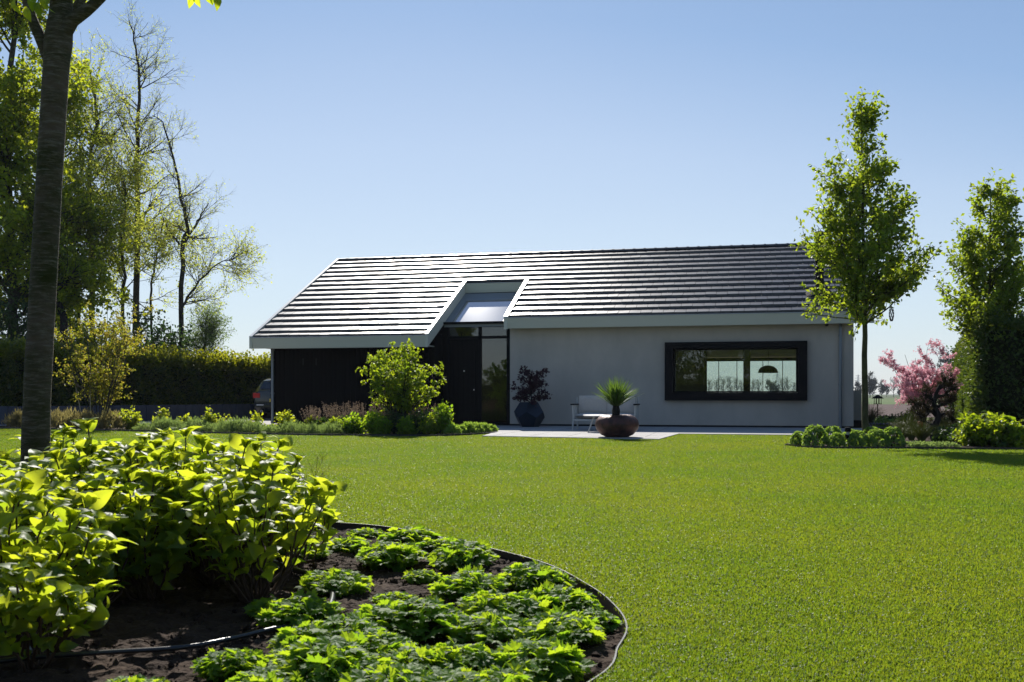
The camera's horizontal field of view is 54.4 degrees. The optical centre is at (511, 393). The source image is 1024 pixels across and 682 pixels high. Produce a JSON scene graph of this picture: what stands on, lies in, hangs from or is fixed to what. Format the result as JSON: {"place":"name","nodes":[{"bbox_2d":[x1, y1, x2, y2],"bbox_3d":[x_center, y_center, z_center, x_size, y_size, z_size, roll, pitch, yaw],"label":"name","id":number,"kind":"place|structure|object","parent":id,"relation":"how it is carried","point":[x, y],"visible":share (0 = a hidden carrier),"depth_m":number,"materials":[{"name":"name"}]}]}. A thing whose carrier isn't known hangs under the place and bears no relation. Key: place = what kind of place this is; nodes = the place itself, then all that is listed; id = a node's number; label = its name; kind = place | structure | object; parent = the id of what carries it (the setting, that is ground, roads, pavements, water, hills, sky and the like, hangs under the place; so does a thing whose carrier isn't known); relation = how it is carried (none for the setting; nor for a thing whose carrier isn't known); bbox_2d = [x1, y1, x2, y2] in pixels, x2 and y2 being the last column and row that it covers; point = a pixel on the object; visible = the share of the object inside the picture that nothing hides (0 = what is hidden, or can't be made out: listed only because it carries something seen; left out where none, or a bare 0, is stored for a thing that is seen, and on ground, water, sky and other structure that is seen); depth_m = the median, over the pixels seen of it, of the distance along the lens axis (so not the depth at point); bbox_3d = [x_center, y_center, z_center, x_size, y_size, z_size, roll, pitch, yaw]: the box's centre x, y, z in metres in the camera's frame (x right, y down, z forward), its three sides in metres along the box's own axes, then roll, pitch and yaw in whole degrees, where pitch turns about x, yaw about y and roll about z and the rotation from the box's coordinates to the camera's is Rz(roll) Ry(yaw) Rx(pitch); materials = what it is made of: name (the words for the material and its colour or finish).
{"place":"outdoors","nodes":[
{"label":"outdoors","id":0,"kind":"place"},
{"bbox_2d":[0,418,278,426],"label":"driveway","id":1,"kind":"structure","parent":0,"point":[266,421],"depth_m":32.36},
{"bbox_2d":[253,378,270,418],"bbox_3d":[-7.998,0.139,36.610,2.100,1.510,4.370,0,0,4],"label":"parked car","id":2,"kind":"object","parent":1,"relation":"on","point":[262,397],"visible":0.24,"depth_m":34.55,"materials":[{"name":"black paint"}]},
{"bbox_2d":[0,528,623,681],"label":"soil","id":3,"kind":"structure","parent":0,"point":[126,665],"depth_m":3.97,"materials":[{"name":"brown soil"}]},
{"bbox_2d":[0,423,99,469],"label":"hydrangea","id":4,"kind":"object","parent":3,"relation":"on","point":[68,431],"visible":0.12,"depth_m":6.30,"materials":[{"name":"green plant"}]},
{"bbox_2d":[0,545,122,671],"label":"hydrangea","id":5,"kind":"object","parent":3,"relation":"on","point":[47,591],"visible":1,"depth_m":3.35,"materials":[{"name":"green plant"}]},
{"bbox_2d":[0,464,124,597],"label":"hydrangea","id":6,"kind":"object","parent":3,"relation":"on","point":[55,479],"visible":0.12,"depth_m":4.45,"materials":[{"name":"green plant"}]},
{"bbox_2d":[0,469,138,646],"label":"hydrangea","id":7,"kind":"object","parent":3,"relation":"on","point":[92,565],"visible":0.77,"depth_m":3.76,"materials":[{"name":"green plant"}]},
{"bbox_2d":[0,439,142,508],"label":"hydrangea","id":8,"kind":"object","parent":3,"relation":"on","point":[37,460],"visible":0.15,"depth_m":5.10,"materials":[{"name":"green plant"}]},
{"bbox_2d":[0,472,161,605],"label":"hydrangea","id":9,"kind":"object","parent":3,"relation":"on","point":[106,518],"visible":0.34,"depth_m":4.32,"materials":[{"name":"green plant"}]},
{"bbox_2d":[11,0,221,461],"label":"shade tree","id":10,"kind":"object","parent":3,"relation":"on","point":[54,40],"visible":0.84,"depth_m":5.94,"materials":[{"name":"brown plant"}]},
{"bbox_2d":[44,417,198,505],"bbox_3d":[-2.222,0.551,5.547,0.968,0.839,0.806,0,0,0],"label":"hydrangea","id":11,"kind":"object","parent":3,"relation":"on","point":[88,425],"visible":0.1,"depth_m":5.54,"materials":[{"name":"green plant"}]},
{"bbox_2d":[106,674,169,681],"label":"geranium","id":12,"kind":"object","parent":3,"relation":"on","point":[139,678],"visible":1,"depth_m":3.10,"materials":[{"name":"green plant"}]},
{"bbox_2d":[0,624,297,663],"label":"garden hose","id":13,"kind":"object","parent":3,"relation":"on","point":[147,649],"visible":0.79,"depth_m":3.54,"materials":[{"name":"black rubber"}]},
{"bbox_2d":[91,464,215,601],"bbox_3d":[-1.677,0.644,4.514,0.598,0.652,0.613,0,0,0],"label":"hydrangea","id":14,"kind":"object","parent":3,"relation":"on","point":[166,549],"visible":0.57,"depth_m":4.41,"materials":[{"name":"green plant"}]},
{"bbox_2d":[77,426,248,573],"bbox_3d":[-1.786,0.570,5.277,0.925,0.802,0.892,0,0,0],"label":"hydrangea","id":15,"kind":"object","parent":3,"relation":"on","point":[131,450],"visible":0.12,"depth_m":5.15,"materials":[{"name":"green plant"}]},
{"bbox_2d":[132,431,298,586],"bbox_3d":[-1.500,0.580,4.944,0.854,0.782,0.906,0,0,0],"label":"hydrangea","id":16,"kind":"object","parent":3,"relation":"on","point":[199,464],"visible":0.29,"depth_m":4.82,"materials":[{"name":"green plant"}]},
{"bbox_2d":[190,647,268,681],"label":"geranium","id":17,"kind":"object","parent":3,"relation":"on","point":[213,665],"visible":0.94,"depth_m":3.28,"materials":[{"name":"green plant"}]},
{"bbox_2d":[163,431,305,545],"bbox_3d":[-1.589,0.592,5.766,0.831,0.757,0.886,0,0,0],"label":"hydrangea","id":18,"kind":"object","parent":3,"relation":"on","point":[285,443],"visible":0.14,"depth_m":5.83,"materials":[{"name":"green plant"}]},
{"bbox_2d":[163,458,347,604],"bbox_3d":[-1.177,0.628,4.541,0.817,0.685,0.796,0,0,0],"label":"hydrangea","id":19,"kind":"object","parent":3,"relation":"on","point":[230,531],"visible":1,"depth_m":4.44,"materials":[{"name":"green plant"}]},
{"bbox_2d":[242,594,287,617],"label":"geranium","id":20,"kind":"object","parent":3,"relation":"on","point":[253,607],"visible":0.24,"depth_m":4.17,"materials":[{"name":"green plant"}]},
{"bbox_2d":[226,664,310,681],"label":"geranium","id":21,"kind":"object","parent":3,"relation":"on","point":[271,673],"visible":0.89,"depth_m":3.07,"materials":[{"name":"green plant"}]},
{"bbox_2d":[253,587,344,631],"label":"geranium","id":22,"kind":"object","parent":3,"relation":"on","point":[307,606],"visible":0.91,"depth_m":3.99,"materials":[{"name":"green plant"}]},
{"bbox_2d":[266,479,343,572],"bbox_3d":[-1.194,0.710,5.398,0.460,0.520,0.564,0,0,24],"label":"hydrangea","id":23,"kind":"object","parent":3,"relation":"on","point":[326,521],"visible":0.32,"depth_m":5.43,"materials":[{"name":"green plant"}]},
{"bbox_2d":[271,630,381,681],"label":"geranium","id":24,"kind":"object","parent":3,"relation":"on","point":[321,658],"visible":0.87,"depth_m":3.17,"materials":[{"name":"green plant"}]},
{"bbox_2d":[266,611,389,652],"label":"geranium","id":25,"kind":"object","parent":3,"relation":"on","point":[336,624],"visible":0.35,"depth_m":3.60,"materials":[{"name":"green plant"}]},
{"bbox_2d":[295,567,374,596],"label":"geranium","id":26,"kind":"object","parent":3,"relation":"on","point":[349,581],"visible":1,"depth_m":4.66,"materials":[{"name":"green plant"}]},
{"bbox_2d":[323,534,369,553],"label":"geranium","id":27,"kind":"object","parent":3,"relation":"on","point":[352,544],"visible":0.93,"depth_m":5.91,"materials":[{"name":"green plant"}]},
{"bbox_2d":[333,661,433,681],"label":"geranium","id":28,"kind":"object","parent":3,"relation":"on","point":[392,672],"visible":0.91,"depth_m":3.04,"materials":[{"name":"green plant"}]},
{"bbox_2d":[348,627,420,659],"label":"geranium","id":29,"kind":"object","parent":3,"relation":"on","point":[372,642],"visible":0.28,"depth_m":3.44,"materials":[{"name":"green plant"}]},
{"bbox_2d":[355,540,428,571],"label":"geranium","id":30,"kind":"object","parent":3,"relation":"on","point":[394,556],"visible":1,"depth_m":5.33,"materials":[{"name":"green plant"}]},
{"bbox_2d":[368,591,418,603],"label":"geranium","id":31,"kind":"object","parent":3,"relation":"on","point":[397,595],"visible":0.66,"depth_m":4.47,"materials":[{"name":"green plant"}]},
{"bbox_2d":[349,595,468,643],"bbox_3d":[-0.405,0.873,3.877,0.507,0.170,0.436,0,0,6],"label":"geranium","id":32,"kind":"object","parent":3,"relation":"on","point":[429,617],"visible":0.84,"depth_m":3.79,"materials":[{"name":"green plant"}]},
{"bbox_2d":[377,523,442,543],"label":"geranium","id":33,"kind":"object","parent":3,"relation":"on","point":[416,534],"visible":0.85,"depth_m":6.19,"materials":[{"name":"green plant"}]},
{"bbox_2d":[371,644,453,670],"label":"geranium","id":34,"kind":"object","parent":3,"relation":"on","point":[408,655],"visible":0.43,"depth_m":3.29,"materials":[{"name":"green plant"}]},
{"bbox_2d":[402,567,441,584],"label":"geranium","id":35,"kind":"object","parent":3,"relation":"on","point":[425,576],"visible":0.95,"depth_m":4.93,"materials":[{"name":"green plant"}]},
{"bbox_2d":[415,535,458,551],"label":"geranium","id":36,"kind":"object","parent":3,"relation":"on","point":[428,544],"visible":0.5,"depth_m":5.93,"materials":[{"name":"green plant"}]},
{"bbox_2d":[418,636,499,671],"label":"geranium","id":37,"kind":"object","parent":3,"relation":"on","point":[476,658],"visible":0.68,"depth_m":3.31,"materials":[{"name":"green plant"}]},
{"bbox_2d":[419,665,499,681],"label":"geranium","id":38,"kind":"object","parent":3,"relation":"on","point":[450,675],"visible":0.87,"depth_m":3.02,"materials":[{"name":"green plant"}]},
{"bbox_2d":[423,538,500,571],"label":"geranium","id":39,"kind":"object","parent":3,"relation":"on","point":[453,554],"visible":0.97,"depth_m":5.29,"materials":[{"name":"green plant"}]},
{"bbox_2d":[427,563,510,600],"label":"geranium","id":40,"kind":"object","parent":3,"relation":"on","point":[460,583],"visible":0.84,"depth_m":4.52,"materials":[{"name":"green plant"}]},
{"bbox_2d":[445,610,534,647],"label":"geranium","id":41,"kind":"object","parent":3,"relation":"on","point":[478,627],"visible":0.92,"depth_m":3.73,"materials":[{"name":"green plant"}]},
{"bbox_2d":[461,661,532,681],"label":"geranium","id":42,"kind":"object","parent":3,"relation":"on","point":[514,672],"visible":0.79,"depth_m":3.06,"materials":[{"name":"green plant"}]},
{"bbox_2d":[455,585,551,618],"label":"geranium","id":43,"kind":"object","parent":3,"relation":"on","point":[527,605],"visible":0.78,"depth_m":4.09,"materials":[{"name":"green plant"}]},
{"bbox_2d":[494,558,577,593],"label":"geranium","id":44,"kind":"object","parent":3,"relation":"on","point":[529,575],"visible":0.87,"depth_m":4.72,"materials":[{"name":"green plant"}]},
{"bbox_2d":[487,635,597,681],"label":"geranium","id":45,"kind":"object","parent":3,"relation":"on","point":[551,659],"visible":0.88,"depth_m":3.23,"materials":[{"name":"green plant"}]},
{"bbox_2d":[511,604,606,647],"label":"geranium","id":46,"kind":"object","parent":3,"relation":"on","point":[559,623],"visible":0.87,"depth_m":3.66,"materials":[{"name":"green plant"}]},
{"bbox_2d":[525,579,602,613],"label":"geranium","id":47,"kind":"object","parent":3,"relation":"on","point":[564,599],"visible":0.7,"depth_m":4.20,"materials":[{"name":"green plant"}]},
{"bbox_2d":[568,607,623,634],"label":"geranium","id":48,"kind":"object","parent":3,"relation":"on","point":[609,622],"visible":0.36,"depth_m":3.93,"materials":[{"name":"green plant"}]},
{"bbox_2d":[0,418,1023,681],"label":"lawn","id":49,"kind":"structure","parent":0,"point":[678,524],"depth_m":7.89,"materials":[{"name":"green plant"}]},
{"bbox_2d":[0,269,77,346],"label":"woodland shrub","id":50,"kind":"object","parent":49,"relation":"on","point":[16,322],"visible":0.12,"depth_m":34.60,"materials":[{"name":"green plant"}]},
{"bbox_2d":[0,169,115,346],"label":"leaning tree","id":51,"kind":"object","parent":49,"relation":"on","point":[20,263],"visible":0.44,"depth_m":34.71,"materials":[{"name":"green plant"}]},
{"bbox_2d":[0,0,137,335],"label":"broadleaf tree","id":52,"kind":"object","parent":49,"relation":"on","point":[17,115],"visible":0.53,"depth_m":35.23,"materials":[{"name":"green plant"}]},
{"bbox_2d":[13,43,132,341],"bbox_3d":[-18.244,-6.766,40.001,4.795,15.540,4.070,0,0,0],"label":"broadleaf tree","id":53,"kind":"object","parent":49,"relation":"on","point":[76,99],"visible":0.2,"depth_m":39.95,"materials":[{"name":"green plant"}]},
{"bbox_2d":[2,147,149,326],"bbox_3d":[-16.619,-4.200,37.834,5.688,10.407,5.247,0,0,0],"label":"young tree","id":54,"kind":"object","parent":49,"relation":"on","point":[86,229],"visible":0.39,"depth_m":37.65,"materials":[{"name":"green plant"}]},
{"bbox_2d":[55,296,153,351],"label":"woodland shrub","id":55,"kind":"object","parent":49,"relation":"on","point":[74,325],"visible":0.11,"depth_m":36.27,"materials":[{"name":"green plant"}]},
{"bbox_2d":[73,124,184,330],"bbox_3d":[-15.672,-4.909,39.885,4.315,11.830,5.304,0,0,-28],"label":"young tree","id":56,"kind":"object","parent":49,"relation":"on","point":[139,167],"visible":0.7,"depth_m":39.79,"materials":[{"name":"green plant"}]},
{"bbox_2d":[7,404,270,423],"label":"wall","id":57,"kind":"structure","parent":49,"relation":"on","point":[148,413],"depth_m":33.58,"materials":[{"name":"stone"}]},
{"bbox_2d":[98,301,195,352],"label":"woodland shrub","id":58,"kind":"object","parent":49,"relation":"on","point":[154,339],"visible":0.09,"depth_m":37.44,"materials":[{"name":"green plant"}]},
{"bbox_2d":[122,83,232,347],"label":"forked tree","id":59,"kind":"object","parent":49,"relation":"on","point":[186,215],"visible":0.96,"depth_m":40.94,"materials":[{"name":"green plant"}]},
{"bbox_2d":[147,318,211,353],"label":"woodland shrub","id":60,"kind":"object","parent":49,"relation":"on","point":[190,345],"visible":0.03,"depth_m":38.40,"materials":[{"name":"green plant"}]},
{"bbox_2d":[172,297,237,357],"bbox_3d":[-12.418,-1.614,39.945,2.786,5.256,2.477,0,0,0],"label":"willow","id":61,"kind":"object","parent":49,"relation":"on","point":[207,332],"visible":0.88,"depth_m":39.80,"materials":[{"name":"green plant"}]},
{"bbox_2d":[163,224,271,351],"bbox_3d":[-11.524,-2.901,39.002,4.135,7.817,2.931,0,0,13],"label":"young tree","id":62,"kind":"object","parent":49,"relation":"on","point":[238,255],"visible":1,"depth_m":38.98,"materials":[{"name":"green plant"}]},
{"bbox_2d":[0,425,470,433],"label":"planting bed","id":63,"kind":"object","parent":49,"relation":"on","point":[148,427],"visible":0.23,"depth_m":24.90,"materials":[{"name":"soil"}]},
{"bbox_2d":[52,294,161,428],"bbox_3d":[-10.368,-0.836,25.767,2.678,3.483,2.384,0,0,0],"label":"serviceberry","id":64,"kind":"object","parent":63,"relation":"on","point":[108,390],"visible":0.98,"depth_m":25.71,"materials":[{"name":"green plant"}]},
{"bbox_2d":[88,408,127,428],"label":"heather","id":65,"kind":"object","parent":63,"relation":"on","point":[113,422],"visible":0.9,"depth_m":24.56,"materials":[{"name":"brown plant"}]},
{"bbox_2d":[113,405,142,428],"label":"yellow shrub","id":66,"kind":"object","parent":63,"relation":"on","point":[131,420],"visible":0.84,"depth_m":24.99,"materials":[{"name":"green plant"}]},
{"bbox_2d":[0,427,496,435],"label":"lawn edging","id":67,"kind":"object","parent":63,"relation":"on","point":[297,434],"visible":0.48,"depth_m":21.66,"materials":[{"name":"black plastic"}]},
{"bbox_2d":[337,411,366,433],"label":"perennial","id":68,"kind":"object","parent":63,"relation":"on","point":[352,424],"visible":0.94,"depth_m":22.09,"materials":[{"name":"green plant"}]},
{"bbox_2d":[355,338,446,419],"bbox_3d":[-2.526,-0.186,22.746,2.085,2.177,2.020,0,0,0],"label":"dogwood","id":69,"kind":"object","parent":63,"relation":"on","point":[399,392],"visible":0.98,"depth_m":22.65,"materials":[{"name":"green plant"}]},
{"bbox_2d":[429,398,455,433],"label":"perennial","id":70,"kind":"object","parent":63,"relation":"on","point":[443,417],"visible":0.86,"depth_m":22.23,"materials":[{"name":"green plant"}]},
{"bbox_2d":[315,522,627,681],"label":"lawn edging","id":71,"kind":"object","parent":49,"relation":"on","point":[608,604],"visible":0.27,"depth_m":4.78,"materials":[{"name":"black plastic"}]},
{"bbox_2d":[249,230,873,427],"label":"house","id":72,"kind":"structure","parent":49,"relation":"on","point":[661,327],"depth_m":27.94,"materials":[{"name":"black"}]},
{"bbox_2d":[449,339,477,423],"bbox_3d":[-1.367,-0.350,28.108,0.860,2.400,0.144,0,0,13],"label":"door","id":73,"kind":"structure","parent":72,"relation":"in","point":[463,353],"depth_m":28.11,"materials":[{"name":"black paint"}]},
{"bbox_2d":[444,292,516,326],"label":"roof window","id":74,"kind":"structure","parent":72,"relation":"in","point":[472,307],"depth_m":28.98,"materials":[{"name":"grey"}]},
{"bbox_2d":[665,341,806,400],"bbox_3d":[5.898,-0.605,26.341,3.660,1.550,0.360,0,0,13],"label":"window","id":75,"kind":"structure","parent":72,"relation":"in","point":[800,394],"depth_m":26.20,"materials":[{"name":"black"}]},
{"bbox_2d":[853,390,861,427],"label":"garden wall","id":76,"kind":"structure","parent":49,"relation":"on","point":[857,408],"depth_m":26.63,"materials":[{"name":"paint"}]},
{"bbox_2d":[785,443,1023,449],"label":"lawn edging","id":77,"kind":"object","parent":49,"relation":"on","point":[933,448],"visible":0.61,"depth_m":16.22,"materials":[{"name":"black plastic"}]},
{"bbox_2d":[786,420,1023,447],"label":"planting bed","id":78,"kind":"object","parent":49,"relation":"on","point":[927,440],"visible":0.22,"depth_m":17.16,"materials":[{"name":"soil"}]},
{"bbox_2d":[801,424,827,445],"bbox_3d":[5.175,0.726,17.002,0.483,0.439,0.488,0,0,40],"label":"sedum","id":79,"kind":"object","parent":78,"relation":"on","point":[815,439],"visible":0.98,"depth_m":16.90,"materials":[{"name":"green plant"}]},
{"bbox_2d":[789,86,947,433],"bbox_3d":[6.393,-2.295,17.943,2.751,6.412,2.790,0,0,0],"label":"pear tree","id":80,"kind":"object","parent":78,"relation":"on","point":[853,259],"visible":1,"depth_m":17.73,"materials":[{"name":"green plant"}]},
{"bbox_2d":[880,426,904,446],"bbox_3d":[6.420,0.738,16.802,0.434,0.409,0.430,0,0,-31],"label":"sedum","id":81,"kind":"object","parent":78,"relation":"on","point":[896,440],"visible":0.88,"depth_m":16.70,"materials":[{"name":"green plant"}]},
{"bbox_2d":[877,338,962,427],"bbox_3d":[8.611,-0.135,20.792,1.912,2.073,1.408,0,0,40],"label":"blossom tree","id":82,"kind":"object","parent":78,"relation":"on","point":[909,380],"visible":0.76,"depth_m":20.71,"materials":[{"name":"pink plant"}]},
{"bbox_2d":[904,369,960,440],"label":"shrub","id":83,"kind":"object","parent":78,"relation":"on","point":[933,409],"visible":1,"depth_m":18.87,"materials":[{"name":"black plant"}]},
{"bbox_2d":[951,408,993,445],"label":"leafy shrub","id":84,"kind":"object","parent":78,"relation":"on","point":[964,431],"visible":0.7,"depth_m":17.06,"materials":[{"name":"green plant"}]},
{"bbox_2d":[933,167,1023,345],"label":"pear tree","id":85,"kind":"object","parent":78,"relation":"on","point":[994,290],"visible":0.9,"depth_m":19.84,"materials":[{"name":"green plant"}]},
{"bbox_2d":[952,307,1023,425],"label":"tall hedge","id":86,"kind":"object","parent":78,"relation":"on","point":[990,376],"visible":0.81,"depth_m":19.19,"materials":[{"name":"green plant"}]},
{"bbox_2d":[967,409,1017,446],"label":"leafy shrub","id":87,"kind":"object","parent":78,"relation":"on","point":[991,436],"visible":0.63,"depth_m":16.85,"materials":[{"name":"green plant"}]},
{"bbox_2d":[994,419,1023,447],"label":"leafy shrub","id":88,"kind":"object","parent":78,"relation":"on","point":[1013,436],"visible":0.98,"depth_m":16.64,"materials":[{"name":"green plant"}]},
{"bbox_2d":[0,0,1023,393],"label":"sky","id":89,"kind":"structure","parent":0,"point":[336,128],"materials":[{"name":"blue"}]},
{"bbox_2d":[483,425,891,439],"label":"patio","id":90,"kind":"structure","parent":0,"point":[653,433],"depth_m":23.30,"materials":[{"name":"grey concrete"}]},
{"bbox_2d":[514,402,544,426],"bbox_3d":[0.465,0.548,26.600,0.825,0.660,0.818,0,0,-14],"label":"faceted planter","id":91,"kind":"object","parent":90,"relation":"on","point":[528,414],"visible":0.91,"depth_m":26.34,"materials":[{"name":"blue ceramic"}]},
{"bbox_2d":[508,365,551,406],"bbox_3d":[0.510,-0.211,26.700,1.145,1.138,1.151,0,0,-40],"label":"japanese maple","id":92,"kind":"object","parent":91,"relation":"in","point":[536,382],"visible":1,"depth_m":26.51,"materials":[{"name":"purple plant"}]},
{"bbox_2d":[570,396,639,429],"bbox_3d":[2.284,0.459,24.307,1.610,0.842,0.798,0,0,13],"label":"bench","id":93,"kind":"object","parent":90,"relation":"on","point":[588,405],"visible":0.74,"depth_m":24.49,"materials":[{"name":"grey wood"}]},
{"bbox_2d":[595,415,638,436],"bbox_3d":[2.146,0.653,20.350,0.900,0.450,0.900,0,0,0],"label":"bowl planter","id":94,"kind":"object","parent":90,"relation":"on","point":[616,425],"visible":0.98,"depth_m":20.01,"materials":[{"name":"brown ceramic"}]},
{"bbox_2d":[592,377,640,414],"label":"yucca","id":95,"kind":"object","parent":94,"relation":"in","point":[615,397],"visible":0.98,"depth_m":20.25,"materials":[{"name":"green plant"}]},
{"bbox_2d":[868,394,902,397],"bbox_3d":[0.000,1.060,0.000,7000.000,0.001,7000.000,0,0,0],"label":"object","id":96,"kind":"structure","parent":0,"point":[888,396],"depth_m":700.05,"materials":[{"name":"white"}]},
{"bbox_2d":[32,29,156,333],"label":"alder tree","id":97,"kind":"object","parent":96,"relation":"on","point":[97,122],"visible":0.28,"depth_m":41.80,"materials":[{"name":"green plant"}]},
{"bbox_2d":[98,195,207,335],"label":"young tree","id":98,"kind":"object","parent":96,"relation":"on","point":[152,236],"visible":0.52,"depth_m":42.01,"materials":[{"name":"green plant"}]},
{"bbox_2d":[868,404,948,417],"bbox_3d":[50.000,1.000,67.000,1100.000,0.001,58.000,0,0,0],"label":"field","id":99,"kind":"structure","parent":0,"point":[888,409],"depth_m":68.62,"materials":[{"name":"soil"}]},
{"bbox_2d":[78,0,195,342],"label":"alder tree","id":100,"kind":"object","parent":99,"relation":"on","point":[136,286],"visible":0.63,"depth_m":42.91,"materials":[{"name":"green plant"}]},
{"label":"planting bed","id":101,"kind":"structure","parent":0,"visible":0},
{"bbox_2d":[0,335,10,405],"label":"laurel hedge","id":102,"kind":"object","parent":101,"relation":"on","point":[2,365],"visible":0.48,"depth_m":30.10,"materials":[{"name":"green plant"}]},
{"bbox_2d":[0,331,270,405],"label":"laurel hedge","id":103,"kind":"object","parent":101,"relation":"on","point":[159,375],"visible":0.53,"depth_m":34.36,"materials":[{"name":"green plant"}]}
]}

